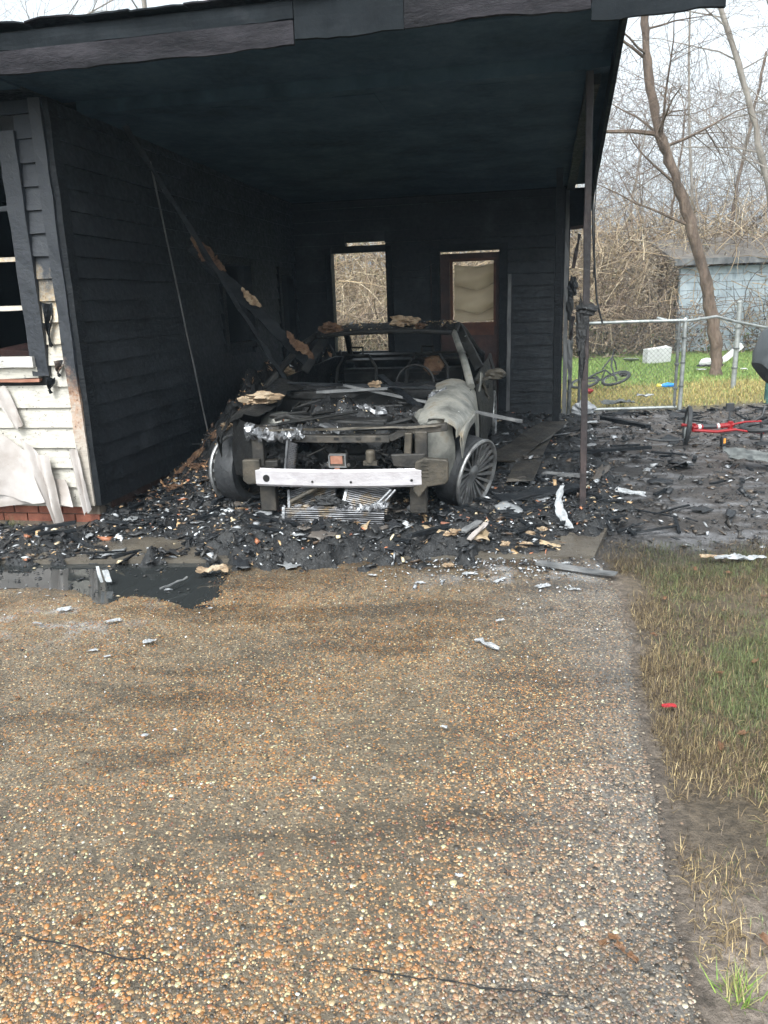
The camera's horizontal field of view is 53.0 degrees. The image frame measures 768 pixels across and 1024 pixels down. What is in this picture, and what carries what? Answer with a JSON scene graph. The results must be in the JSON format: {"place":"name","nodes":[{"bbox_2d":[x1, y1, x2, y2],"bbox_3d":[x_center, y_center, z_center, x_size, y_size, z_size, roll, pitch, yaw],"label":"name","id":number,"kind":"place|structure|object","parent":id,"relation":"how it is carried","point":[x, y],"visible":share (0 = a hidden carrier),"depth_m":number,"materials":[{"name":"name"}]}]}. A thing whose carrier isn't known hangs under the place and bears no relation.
{"place":"outdoors","nodes":[
{"label":"outdoors","id":0,"kind":"place"},
{"bbox_2d":[0,559,705,1023],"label":"driveway","id":1,"kind":"structure","parent":0,"point":[182,659],"depth_m":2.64,"materials":[{"name":"gravel"}]},
{"bbox_2d":[70,914,84,924],"bbox_3d":[-0.804,1.071,2.020,0.020,0.013,0.038,10,13,20],"label":"fallen leaf","id":2,"kind":"object","parent":1,"relation":"on","point":[78,918],"visible":1,"depth_m":2.02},
{"bbox_2d":[5,934,159,962],"bbox_3d":[-0.781,1.101,1.947,0.495,0.001,0.018,2,16,13],"label":"driveway crack","id":3,"kind":"object","parent":1,"relation":"on","point":[84,948],"visible":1,"depth_m":1.94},
{"bbox_2d":[0,563,227,609],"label":"puddle","id":4,"kind":"object","parent":1,"relation":"on","point":[126,583],"visible":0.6,"depth_m":4.62,"materials":[{"name":"grey liquid"}]},
{"bbox_2d":[96,566,111,581],"bbox_3d":[-1.649,0.365,4.533,0.098,0.090,0.048,-2,15,0],"label":"angle strip","id":5,"kind":"object","parent":4,"relation":"on","point":[106,574],"visible":1,"depth_m":4.53,"materials":[{"name":"white wood"}]},
{"bbox_2d":[0,562,237,602],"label":"floating char","id":6,"kind":"object","parent":4,"relation":"on","point":[114,581],"visible":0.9,"depth_m":4.67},
{"bbox_2d":[195,563,228,572],"bbox_3d":[-1.034,0.341,4.629,0.196,0.038,0.079,-5,21,-12],"label":"scorched scrap","id":7,"kind":"object","parent":1,"relation":"on","point":[221,567],"visible":1,"depth_m":4.62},
{"bbox_2d":[1,551,603,650],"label":"ash crumbs","id":8,"kind":"object","parent":1,"relation":"on","point":[469,577],"visible":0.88,"depth_m":4.54,"materials":[{"name":"grey"}]},
{"bbox_2d":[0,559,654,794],"bbox_3d":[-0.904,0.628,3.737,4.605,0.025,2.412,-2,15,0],"label":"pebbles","id":9,"kind":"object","parent":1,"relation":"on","point":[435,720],"visible":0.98,"depth_m":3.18,"materials":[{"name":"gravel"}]},
{"bbox_2d":[0,562,690,1021],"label":"ash crumbs","id":10,"kind":"object","parent":1,"relation":"on","point":[256,800],"visible":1,"depth_m":2.65,"materials":[{"name":"grey"}]},
{"bbox_2d":[345,966,584,999],"bbox_3d":[0.181,1.106,1.806,0.565,0.001,0.018,1,15,11],"label":"driveway crack","id":11,"kind":"object","parent":1,"relation":"on","point":[487,988],"visible":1,"depth_m":1.81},
{"bbox_2d":[475,637,499,649],"bbox_3d":[0.474,0.604,3.552,0.034,0.027,0.149,-12,18,-32],"label":"ash curl","id":12,"kind":"object","parent":1,"relation":"on","point":[490,644],"visible":1,"depth_m":3.52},
{"bbox_2d":[536,560,617,575],"bbox_3d":[1.110,0.326,4.455,0.467,0.022,0.054,7,17,29],"label":"wood plank","id":13,"kind":"object","parent":1,"relation":"on","point":[562,566],"visible":1,"depth_m":4.45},
{"bbox_2d":[614,940,626,952],"bbox_3d":[0.574,1.054,1.867,0.031,0.013,0.016,26,45,26],"label":"curled leaf","id":14,"kind":"object","parent":1,"relation":"on","point":[619,945],"visible":1,"depth_m":1.87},
{"bbox_2d":[626,951,638,962],"bbox_3d":[0.594,1.062,1.839,0.031,0.014,0.016,30,48,31],"label":"curled leaf","id":15,"kind":"object","parent":1,"relation":"on","point":[630,954],"visible":1,"depth_m":1.84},
{"bbox_2d":[0,0,767,272],"label":"sky","id":16,"kind":"structure","parent":0,"point":[52,4],"materials":[{"name":"white"}]},
{"bbox_2d":[339,332,672,350],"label":"field","id":17,"kind":"structure","parent":0,"point":[590,349],"depth_m":26.67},
{"bbox_2d":[0,0,38,20],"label":"bare tree","id":18,"kind":"object","parent":17,"relation":"on","point":[11,8],"visible":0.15,"depth_m":16.60,"materials":[{"name":"grey plant"}]},
{"bbox_2d":[0,0,140,20],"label":"bare tree","id":19,"kind":"object","parent":17,"relation":"on","point":[95,9],"visible":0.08,"depth_m":13.95,"materials":[{"name":"brown plant"}]},
{"bbox_2d":[336,233,724,341],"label":"wood","id":20,"kind":"object","parent":17,"relation":"on","point":[492,260],"visible":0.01,"depth_m":37.87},
{"bbox_2d":[577,13,767,342],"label":"bare tree","id":21,"kind":"object","parent":17,"relation":"on","point":[674,197],"visible":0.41,"depth_m":23.86,"materials":[{"name":"brown plant"}]},
{"bbox_2d":[679,50,767,262],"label":"bare tree","id":22,"kind":"object","parent":17,"relation":"on","point":[737,125],"visible":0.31,"depth_m":24.57,"materials":[{"name":"brown plant"}]},
{"bbox_2d":[561,348,767,1023],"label":"ground","id":23,"kind":"structure","parent":0,"point":[717,1006],"depth_m":3.44,"materials":[{"name":"plant"}]},
{"bbox_2d":[58,0,203,14],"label":"bare tree","id":24,"kind":"object","parent":23,"relation":"on","point":[144,3],"visible":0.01,"depth_m":16.32,"materials":[{"name":"brown plant"}]},
{"bbox_2d":[0,520,606,564],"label":"carport slab","id":25,"kind":"structure","parent":23,"relation":"on","point":[584,547],"depth_m":4.96,"materials":[{"name":"concrete"}]},
{"bbox_2d":[0,464,633,570],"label":"charred flakes","id":26,"kind":"object","parent":25,"relation":"on","point":[223,511],"visible":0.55,"depth_m":5.37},
{"bbox_2d":[209,319,506,528],"bbox_3d":[0.053,-1.116,7.405,2.272,1.394,4.845,1,15,11],"label":"burnt car","id":27,"kind":"object","parent":25,"relation":"on","point":[364,449],"visible":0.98,"depth_m":5.78,"materials":[{"name":"metal"}]},
{"bbox_2d":[122,124,286,378],"bbox_3d":[-1.417,-2.040,6.333,1.214,1.998,0.042,-11,18,-31],"label":"fallen rafter","id":28,"kind":"object","parent":27,"relation":"on","point":[191,231],"visible":0.98,"depth_m":6.26,"materials":[{"name":"brown wood"}]},
{"bbox_2d":[187,244,307,364],"bbox_3d":[-1.162,-1.802,6.762,1.086,1.076,0.050,-12,18,-34],"label":"fallen board","id":29,"kind":"object","parent":27,"relation":"on","point":[269,324],"visible":0.68,"depth_m":6.79,"materials":[{"name":"brown wood"}]},
{"bbox_2d":[190,236,226,271],"bbox_3d":[-1.450,-2.140,6.368,0.287,0.292,0.080,-8,16,-22],"label":"insulation batt","id":30,"kind":"object","parent":29,"relation":"on","point":[218,264],"visible":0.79,"depth_m":6.36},
{"bbox_2d":[241,287,261,306],"bbox_3d":[-1.146,-1.858,6.664,0.181,0.177,0.048,-11,17,-29],"label":"insulation batt","id":31,"kind":"object","parent":29,"relation":"on","point":[251,299],"visible":1,"depth_m":6.65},
{"bbox_2d":[286,331,313,358],"bbox_3d":[-0.761,-1.522,7.024,0.269,0.273,0.066,-10,17,-27],"label":"insulation batt","id":32,"kind":"object","parent":29,"relation":"attached to","point":[301,347],"visible":1,"depth_m":7.00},
{"bbox_2d":[237,391,284,404],"bbox_3d":[-0.961,-0.899,6.095,0.319,0.124,0.250,7,18,30],"label":"insulation lump","id":33,"kind":"object","parent":27,"relation":"on","point":[265,397],"visible":0.98,"depth_m":6.04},
{"bbox_2d":[318,321,343,333],"bbox_3d":[-0.508,-1.747,7.313,0.258,0.130,0.166,-2,15,0],"label":"insulation lump","id":34,"kind":"object","parent":27,"relation":"on","point":[329,327],"visible":0.97,"depth_m":7.27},
{"bbox_2d":[316,387,387,392],"bbox_3d":[-0.270,-1.018,6.436,0.607,0.040,0.036,0,15,7],"label":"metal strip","id":35,"kind":"object","parent":27,"relation":"on","point":[351,390],"visible":1,"depth_m":6.42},
{"bbox_2d":[286,382,435,388],"bbox_3d":[-0.211,-1.072,6.515,1.337,0.062,0.038,3,16,17],"label":"charred batten","id":36,"kind":"object","parent":27,"relation":"on","point":[366,385],"visible":0.93,"depth_m":6.50,"materials":[{"name":"grey wood"}]},
{"bbox_2d":[377,374,422,406],"bbox_3d":[0.122,-1.020,6.463,0.067,0.215,0.796,-8,16,-22],"label":"charred board","id":37,"kind":"object","parent":27,"relation":"on","point":[400,391],"visible":0.91,"depth_m":6.41,"materials":[{"name":"brown wood"}]},
{"bbox_2d":[389,315,420,326],"bbox_3d":[0.198,-1.808,7.284,0.312,0.114,0.204,-2,15,0],"label":"insulation lump","id":38,"kind":"object","parent":27,"relation":"on","point":[400,320],"visible":1,"depth_m":7.23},
{"bbox_2d":[343,384,522,422],"bbox_3d":[0.370,-0.892,6.274,1.541,0.289,0.040,5,17,23],"label":"metal strip","id":39,"kind":"object","parent":27,"relation":"on","point":[477,412],"visible":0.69,"depth_m":6.27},
{"bbox_2d":[368,380,381,387],"bbox_3d":[-0.076,-1.064,6.409,0.112,0.069,0.072,5,17,23],"label":"insulation twist","id":40,"kind":"object","parent":39,"relation":"on","point":[376,384],"visible":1,"depth_m":6.40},
{"bbox_2d":[555,485,573,527],"bbox_3d":[1.204,-0.033,5.171,0.088,0.276,0.137,-8,16,-21],"label":"vinyl strip","id":41,"kind":"object","parent":25,"relation":"on","point":[560,512],"visible":1,"depth_m":5.18,"materials":[{"name":"white plastic"}]},
{"bbox_2d":[0,344,635,571],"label":"charred rubble","id":42,"kind":"object","parent":23,"relation":"on","point":[429,548],"visible":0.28,"depth_m":5.23,"materials":[{"name":"wood"}]},
{"bbox_2d":[165,483,181,491],"bbox_3d":[-1.776,-0.203,6.487,0.151,0.066,0.114,-9,17,-25],"label":"insulation clump","id":43,"kind":"object","parent":42,"relation":"on","point":[172,486],"visible":0.85,"depth_m":6.46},
{"bbox_2d":[173,430,216,477],"bbox_3d":[-1.584,-0.644,7.060,0.088,0.522,0.988,9,19,35],"label":"insulation batt","id":44,"kind":"object","parent":42,"relation":"on","point":[195,455],"visible":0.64,"depth_m":6.92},
{"bbox_2d":[189,462,205,469],"bbox_3d":[-1.619,-0.399,6.774,0.187,0.076,0.133,-2,15,0],"label":"insulation clump","id":45,"kind":"object","parent":42,"relation":"on","point":[194,466],"visible":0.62,"depth_m":6.74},
{"bbox_2d":[135,351,332,500],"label":"insulation crumbs","id":46,"kind":"object","parent":42,"relation":"on","point":[230,400],"visible":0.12,"depth_m":6.74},
{"bbox_2d":[284,366,294,375],"bbox_3d":[-1.021,-1.450,7.952,0.214,0.126,0.181,-2,15,0],"label":"insulation clump","id":47,"kind":"object","parent":42,"relation":"on","point":[288,370],"visible":0.46,"depth_m":7.91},
{"bbox_2d":[0,476,625,569],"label":"charred scraps","id":48,"kind":"object","parent":42,"relation":"on","point":[238,562],"visible":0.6,"depth_m":5.29,"materials":[{"name":"wood"}]},
{"bbox_2d":[0,438,626,562],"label":"charred sticks","id":49,"kind":"object","parent":42,"relation":"on","point":[426,531],"visible":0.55,"depth_m":5.47,"materials":[{"name":"brown wood"}]},
{"bbox_2d":[129,352,611,504],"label":"charred flakes","id":50,"kind":"object","parent":42,"relation":"on","point":[530,456],"visible":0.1,"depth_m":7.04,"materials":[{"name":"wood"}]},
{"bbox_2d":[443,528,460,535],"bbox_3d":[0.426,0.130,4.830,0.115,0.047,0.098,-14,19,-38],"label":"insulation scrap","id":51,"kind":"object","parent":42,"relation":"on","point":[453,532],"visible":1,"depth_m":4.81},
{"bbox_2d":[461,520,482,532],"bbox_3d":[0.554,0.092,4.888,0.050,0.028,0.220,10,19,37],"label":"splintered slat","id":52,"kind":"object","parent":42,"relation":"on","point":[470,526],"visible":1,"depth_m":4.88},
{"bbox_2d":[467,522,487,539],"bbox_3d":[0.595,0.120,4.889,0.037,0.048,0.266,7,18,31],"label":"splintered slat","id":53,"kind":"object","parent":42,"relation":"on","point":[474,533],"visible":1,"depth_m":4.88,"materials":[{"name":"wood"}]},
{"bbox_2d":[504,486,537,491],"bbox_3d":[1.107,-0.181,6.163,0.282,0.036,0.112,4,16,20],"label":"charred plank","id":54,"kind":"object","parent":42,"relation":"on","point":[512,489],"visible":0.65,"depth_m":6.15,"materials":[{"name":"brown wood"}]},
{"bbox_2d":[506,438,550,481],"bbox_3d":[1.426,-0.568,7.362,0.234,0.060,2.271,2,16,16],"label":"roofing sheet","id":55,"kind":"object","parent":42,"relation":"on","point":[525,468],"visible":0.55,"depth_m":6.72,"materials":[{"name":"metal"}]},
{"bbox_2d":[496,421,567,462],"bbox_3d":[1.493,-0.741,7.837,0.318,0.086,1.993,6,17,26],"label":"roofing sheet","id":56,"kind":"object","parent":42,"relation":"on","point":[526,442],"visible":0.94,"depth_m":7.74,"materials":[{"name":"metal"}]},
{"bbox_2d":[494,483,579,501],"bbox_3d":[1.205,-0.152,5.959,0.705,0.060,0.174,-6,16,-15],"label":"charred plank","id":57,"kind":"object","parent":42,"relation":"on","point":[538,492],"visible":0.87,"depth_m":5.93,"materials":[{"name":"brown wood"}]},
{"bbox_2d":[493,412,611,483],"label":"charred scraps","id":58,"kind":"object","parent":42,"relation":"on","point":[598,472],"visible":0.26,"depth_m":7.08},
{"bbox_2d":[542,471,579,477],"bbox_3d":[1.548,-0.323,6.636,0.367,0.038,0.097,9,19,35],"label":"wood plank","id":59,"kind":"object","parent":42,"relation":"on","point":[561,474],"visible":0.8,"depth_m":6.61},
{"bbox_2d":[543,445,651,454],"bbox_3d":[2.086,-0.617,7.724,1.393,0.087,0.062,-7,16,-17],"label":"charred plank","id":60,"kind":"object","parent":42,"relation":"on","point":[598,450],"visible":0.72,"depth_m":7.75,"materials":[{"name":"brown wood"}]},
{"bbox_2d":[0,0,725,521],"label":"burnt house","id":61,"kind":"structure","parent":23,"relation":"on","point":[290,148],"depth_m":5.98,"materials":[{"name":"wood"}]},
{"bbox_2d":[0,386,22,428],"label":"vinyl sheet","id":62,"kind":"object","parent":61,"relation":"hanging from","point":[8,406],"visible":1,"depth_m":5.67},
{"bbox_2d":[0,434,44,503],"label":"vinyl sheet","id":63,"kind":"object","parent":61,"relation":"hanging from","point":[17,479],"visible":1,"depth_m":5.75,"materials":[{"name":"plastic"}]},
{"bbox_2d":[0,129,51,381],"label":"front window","id":64,"kind":"structure","parent":61,"relation":"in","point":[33,366],"depth_m":5.39,"materials":[{"name":"black"}]},
{"bbox_2d":[0,478,72,506],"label":"vinyl sheet","id":65,"kind":"object","parent":61,"relation":"hanging from","point":[63,493],"visible":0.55,"depth_m":5.76,"materials":[{"name":"plastic"}]},
{"bbox_2d":[20,439,63,523],"bbox_3d":[-2.528,-0.220,5.726,0.306,0.655,0.105,7,18,29],"label":"vinyl sheet","id":66,"kind":"object","parent":61,"relation":"hanging from","point":[40,465],"visible":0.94,"depth_m":5.70,"materials":[{"name":"plastic"}]},
{"bbox_2d":[70,446,90,514],"bbox_3d":[-2.255,-0.234,5.703,0.121,0.534,0.037,4,16,20],"label":"vinyl sheet","id":67,"kind":"object","parent":61,"relation":"attached to","point":[81,484],"visible":1,"depth_m":5.70,"materials":[{"name":"plastic"}]},
{"bbox_2d":[150,161,207,429],"bbox_3d":[-1.838,-1.839,7.002,0.020,2.404,0.622,2,16,13],"label":"leaning batten","id":68,"kind":"object","parent":61,"relation":"attached to","point":[156,190],"visible":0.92,"depth_m":6.94,"materials":[{"name":"wood"}]},
{"bbox_2d":[324,246,394,355],"bbox_3d":[-0.313,-2.803,10.319,0.905,1.402,0.120,1,15,11],"label":"window frame","id":69,"kind":"structure","parent":61,"relation":"in","point":[328,254],"depth_m":10.26,"materials":[{"name":"brown wood"}]},
{"bbox_2d":[440,252,498,409],"bbox_3d":[1.139,-2.325,10.197,0.760,2.100,0.072,1,15,11],"label":"back door","id":70,"kind":"structure","parent":61,"relation":"in","point":[486,334],"depth_m":10.10,"materials":[{"name":"wood"}]},
{"bbox_2d":[454,263,493,321],"bbox_3d":[1.185,-2.889,10.155,0.522,0.734,0.128,1,15,11],"label":"curtain","id":71,"kind":"object","parent":61,"relation":"hanging from","point":[473,289],"visible":0.98,"depth_m":10.18,"materials":[{"name":"fabric"}]},
{"bbox_2d":[593,184,596,282],"bbox_3d":[2.451,-3.275,8.964,0.026,1.157,1.011,2,16,15],"label":"hanging cable","id":72,"kind":"object","parent":61,"relation":"hanging from","point":[594,232],"visible":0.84,"depth_m":9.09,"materials":[{"name":"black rubber"}]},
{"bbox_2d":[592,201,602,323],"bbox_3d":[2.665,-3.148,9.621,0.337,1.556,0.039,-15,20,-40],"label":"hanging cable","id":73,"kind":"object","parent":61,"relation":"hanging from","point":[595,280],"visible":0.81,"depth_m":9.62,"materials":[{"name":"black rubber"}]},
{"bbox_2d":[334,145,767,356],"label":"thicket","id":74,"kind":"object","parent":23,"relation":"on","point":[366,274],"visible":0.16,"depth_m":20.78,"materials":[{"name":"plant"}]},
{"bbox_2d":[335,266,767,361],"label":"undergrowth","id":75,"kind":"object","parent":23,"relation":"on","point":[593,318],"visible":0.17,"depth_m":19.65,"materials":[{"name":"plant"}]},
{"bbox_2d":[338,318,765,357],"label":"bramble leaves","id":76,"kind":"object","parent":23,"relation":"on","point":[652,346],"visible":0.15,"depth_m":20.02,"materials":[{"name":"plant"}]},
{"bbox_2d":[566,322,572,413],"bbox_3d":[2.519,-1.948,10.438,0.073,1.315,0.069,-2,15,0],"label":"fence post","id":77,"kind":"object","parent":23,"relation":"on","point":[569,390],"visible":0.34,"depth_m":10.48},
{"bbox_2d":[575,319,683,410],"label":"chain link gate","id":78,"kind":"structure","parent":77,"relation":"attached to","point":[675,362],"depth_m":10.38,"materials":[{"name":"metal"}]},
{"bbox_2d":[571,400,596,415],"bbox_3d":[2.731,-1.410,10.538,0.341,0.247,0.248,-2,15,0],"label":"vinyl pile","id":79,"kind":"object","parent":23,"relation":"on","point":[576,408],"visible":0.44,"depth_m":10.48,"materials":[{"name":"white plastic"}]},
{"bbox_2d":[451,4,767,351],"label":"twigs","id":80,"kind":"object","parent":23,"relation":"on","point":[649,157],"visible":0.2,"depth_m":22.75,"materials":[{"name":"plant"}]},
{"bbox_2d":[600,416,650,427],"bbox_3d":[2.896,-1.085,9.271,0.086,0.048,0.867,-7,16,-19],"label":"charred plank","id":81,"kind":"object","parent":23,"relation":"on","point":[623,421],"visible":1,"depth_m":9.23,"materials":[{"name":"brown wood"}]},
{"bbox_2d":[615,487,645,495],"bbox_3d":[1.952,-0.157,6.079,0.239,0.028,0.069,11,31,22],"label":"vinyl scrap","id":82,"kind":"object","parent":23,"relation":"on","point":[628,491],"visible":1,"depth_m":6.07,"materials":[{"name":"white plastic"}]},
{"bbox_2d":[569,78,753,336],"bbox_3d":[7.873,-9.147,22.357,6.260,8.599,5.808,-2,15,0],"label":"bare tree","id":83,"kind":"object","parent":23,"relation":"on","point":[633,196],"visible":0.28,"depth_m":22.05,"materials":[{"name":"brown plant"}]},
{"bbox_2d":[561,349,766,408],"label":"lawn grass","id":84,"kind":"structure","parent":23,"relation":"on","point":[695,359],"depth_m":14.22,"materials":[{"name":"plant"}]},
{"bbox_2d":[572,348,630,388],"bbox_3d":[3.719,-2.468,13.249,1.011,0.636,0.633,2,16,14],"label":"black bicycle","id":85,"kind":"object","parent":84,"relation":"on","point":[613,374],"visible":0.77,"depth_m":13.27,"materials":[{"name":"metal"}]},
{"bbox_2d":[599,399,634,404],"bbox_3d":[3.344,-1.591,11.088,0.469,0.071,0.248,-3,15,-5],"label":"grey sheet","id":86,"kind":"object","parent":84,"relation":"on","point":[606,401],"visible":0.87,"depth_m":11.05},
{"bbox_2d":[642,345,671,363],"bbox_3d":[6.355,-3.653,17.930,0.617,0.361,0.251,-8,22,-7],"label":"white crate","id":87,"kind":"object","parent":84,"relation":"on","point":[662,353],"visible":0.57,"depth_m":17.83,"materials":[{"name":"plastic"}]},
{"bbox_2d":[561,402,767,561],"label":"burnt litter","id":88,"kind":"object","parent":23,"relation":"on","point":[741,490],"visible":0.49,"depth_m":7.02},
{"bbox_2d":[579,409,767,526],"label":"charred scraps","id":89,"kind":"object","parent":23,"relation":"on","point":[730,513],"visible":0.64,"depth_m":7.33,"materials":[{"name":"wood"}]},
{"bbox_2d":[723,446,767,461],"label":"crumpled sheet","id":90,"kind":"object","parent":89,"relation":"on","point":[734,453],"visible":1,"depth_m":7.14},
{"bbox_2d":[588,406,767,535],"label":"charred sticks","id":91,"kind":"object","parent":23,"relation":"on","point":[676,525],"visible":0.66,"depth_m":7.47,"materials":[{"name":"brown wood"}]},
{"bbox_2d":[591,0,767,376],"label":"bare tree","id":92,"kind":"object","parent":23,"relation":"on","point":[689,222],"visible":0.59,"depth_m":13.87,"materials":[{"name":"brown plant"}]},
{"bbox_2d":[597,10,767,265],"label":"bare tree","id":93,"kind":"object","parent":23,"relation":"on","point":[690,150],"visible":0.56,"depth_m":20.44,"materials":[{"name":"brown plant"}]},
{"bbox_2d":[677,317,687,411],"bbox_3d":[4.087,-2.012,10.546,0.073,1.275,0.069,-2,15,0],"label":"fence post","id":94,"kind":"object","parent":23,"relation":"on","point":[682,366],"visible":0.89,"depth_m":10.53,"materials":[{"name":"metal"}]},
{"bbox_2d":[656,315,767,328],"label":"bent fence rail","id":95,"kind":"object","parent":94,"relation":"attached to","point":[729,320],"visible":0.85,"depth_m":10.58,"materials":[{"name":"metal"}]},
{"bbox_2d":[612,8,767,254],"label":"bare tree","id":96,"kind":"object","parent":23,"relation":"on","point":[759,151],"visible":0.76,"depth_m":17.46,"materials":[{"name":"brown plant"}]},
{"bbox_2d":[629,0,767,325],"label":"bare tree","id":97,"kind":"object","parent":23,"relation":"on","point":[756,113],"visible":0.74,"depth_m":17.93,"materials":[{"name":"brown plant"}]},
{"bbox_2d":[631,0,767,264],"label":"bare tree","id":98,"kind":"object","parent":23,"relation":"on","point":[733,208],"visible":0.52,"depth_m":22.10,"materials":[{"name":"brown plant"}]},
{"bbox_2d":[699,358,710,366],"bbox_3d":[6.984,-3.235,16.697,0.311,0.212,0.239,-2,15,0],"label":"white bag","id":99,"kind":"object","parent":23,"relation":"on","point":[704,361],"visible":0.57,"depth_m":16.62,"materials":[{"name":"plastic"}]},
{"bbox_2d":[645,403,767,444],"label":"red bicycle","id":100,"kind":"object","parent":23,"relation":"on","point":[687,424],"visible":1,"depth_m":8.02,"materials":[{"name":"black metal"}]},
{"bbox_2d":[648,235,767,351],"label":"block shed","id":101,"kind":"structure","parent":23,"relation":"on","point":[735,274],"depth_m":20.30,"materials":[{"name":"concrete"}]},
{"bbox_2d":[695,955,767,1014],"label":"grass tuft","id":102,"kind":"object","parent":23,"relation":"on","point":[740,992],"visible":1,"depth_m":1.76,"materials":[{"name":"plant"}]},
{"bbox_2d":[723,343,743,362],"bbox_3d":[7.911,-3.609,17.523,0.584,0.131,0.063,-40,14,6],"label":"white board","id":103,"kind":"object","parent":23,"relation":"on","point":[728,356],"visible":0.5,"depth_m":17.50,"materials":[{"name":"plastic"}]},
{"bbox_2d":[730,300,742,388],"bbox_3d":[5.849,-2.768,12.779,0.104,1.445,0.099,-2,15,0],"label":"fence post","id":104,"kind":"object","parent":23,"relation":"on","point":[736,348],"visible":0.97,"depth_m":12.75,"materials":[{"name":"metal"}]},
{"bbox_2d":[714,552,766,559],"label":"vinyl scrap","id":105,"kind":"object","parent":23,"relation":"on","point":[734,555],"visible":1,"depth_m":4.55,"materials":[{"name":"white plastic"}]},
{"bbox_2d":[751,327,767,382],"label":"dark tub","id":106,"kind":"object","parent":23,"relation":"on","point":[759,363],"visible":1,"depth_m":8.87,"materials":[{"name":"plastic"}]},
{"bbox_2d":[758,932,767,945],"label":"fallen leaf","id":107,"kind":"object","parent":23,"relation":"on","point":[764,936],"visible":1,"depth_m":1.88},
{"bbox_2d":[764,382,767,403],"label":"green post","id":108,"kind":"object","parent":23,"relation":"on","point":[766,392],"visible":0.71,"depth_m":11.13,"materials":[{"name":"metal"}]},
{"bbox_2d":[593,537,767,1023],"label":"grass","id":109,"kind":"structure","parent":0,"point":[658,674],"depth_m":3.12,"materials":[{"name":"plant"}]},
{"bbox_2d":[699,554,727,558],"bbox_3d":[1.964,0.264,4.596,0.160,0.025,0.052,3,21,7],"label":"vinyl scrap","id":110,"kind":"object","parent":109,"relation":"on","point":[705,555],"visible":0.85,"depth_m":4.59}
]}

